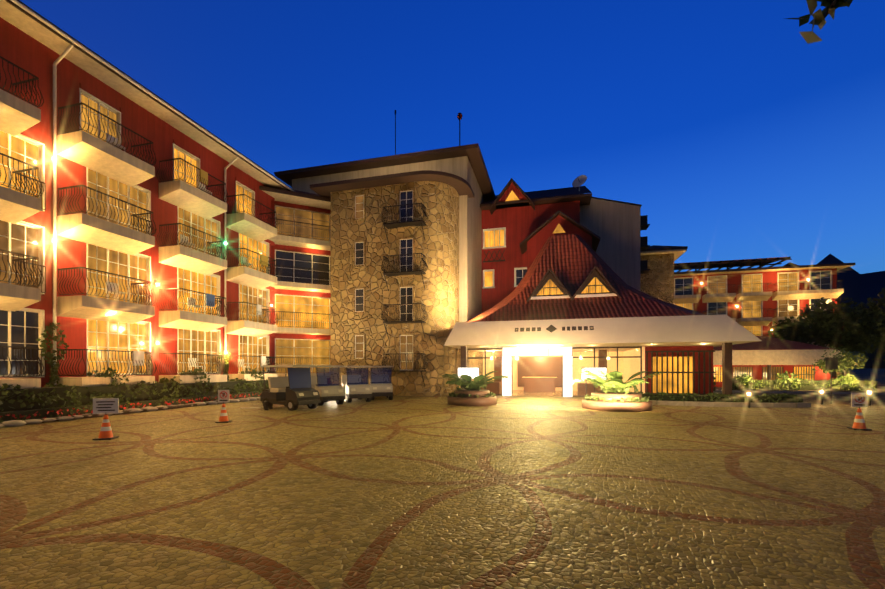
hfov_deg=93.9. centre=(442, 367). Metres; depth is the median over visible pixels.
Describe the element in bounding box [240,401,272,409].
tyre and pole
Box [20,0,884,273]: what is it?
sky
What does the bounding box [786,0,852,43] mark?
overhang branch
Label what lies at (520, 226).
back building
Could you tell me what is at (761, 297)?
wing
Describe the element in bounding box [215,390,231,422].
cone sign
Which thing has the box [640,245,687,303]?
stone tower
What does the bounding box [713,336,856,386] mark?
building
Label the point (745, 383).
planting
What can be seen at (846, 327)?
tree
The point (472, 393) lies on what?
planter
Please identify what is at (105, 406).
cone sign
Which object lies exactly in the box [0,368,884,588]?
ground
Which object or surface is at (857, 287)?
mountain
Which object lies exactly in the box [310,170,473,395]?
stone tower
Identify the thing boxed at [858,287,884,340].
tree
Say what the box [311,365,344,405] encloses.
golf cart
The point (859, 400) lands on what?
cone sign
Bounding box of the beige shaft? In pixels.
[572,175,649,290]
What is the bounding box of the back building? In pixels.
[480,178,599,312]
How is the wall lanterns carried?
attached to the wing at (131, 193)
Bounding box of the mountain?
[816,254,884,367]
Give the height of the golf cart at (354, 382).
1.864 m
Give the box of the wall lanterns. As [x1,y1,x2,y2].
[50,153,808,353]
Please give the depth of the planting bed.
15.61 m
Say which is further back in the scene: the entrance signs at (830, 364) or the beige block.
the beige block
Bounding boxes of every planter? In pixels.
[442,371,509,405]
[578,367,662,411]
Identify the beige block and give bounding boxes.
[274,110,495,321]
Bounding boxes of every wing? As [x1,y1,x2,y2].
[0,0,293,388]
[674,257,854,378]
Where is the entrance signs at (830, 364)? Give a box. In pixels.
[458,358,837,403]
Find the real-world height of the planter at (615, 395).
1.783 m
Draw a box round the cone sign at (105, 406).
[93,398,118,439]
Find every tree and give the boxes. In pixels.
[768,316,824,345]
[793,297,883,379]
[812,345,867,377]
[855,304,884,361]
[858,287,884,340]
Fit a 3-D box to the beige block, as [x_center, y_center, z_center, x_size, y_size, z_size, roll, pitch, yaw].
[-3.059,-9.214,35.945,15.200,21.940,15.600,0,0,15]
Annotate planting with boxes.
[635,371,884,407]
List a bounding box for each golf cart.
[260,365,320,410]
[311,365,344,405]
[339,366,371,402]
[370,366,392,399]
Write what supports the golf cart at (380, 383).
on the ground
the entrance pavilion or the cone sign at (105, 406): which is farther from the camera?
the entrance pavilion
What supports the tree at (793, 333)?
on the ground
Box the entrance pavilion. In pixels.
[444,234,761,396]
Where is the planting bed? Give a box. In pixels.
[0,322,269,427]
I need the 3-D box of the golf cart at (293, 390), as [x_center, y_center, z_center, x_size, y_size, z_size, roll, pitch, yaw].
[-6.550,0.818,17.770,2.550,1.864,1.240,0,0,33]
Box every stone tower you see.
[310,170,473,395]
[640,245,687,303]
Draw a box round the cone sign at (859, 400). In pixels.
[847,393,871,430]
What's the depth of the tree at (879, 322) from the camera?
36.99 m
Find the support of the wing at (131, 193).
on the ground

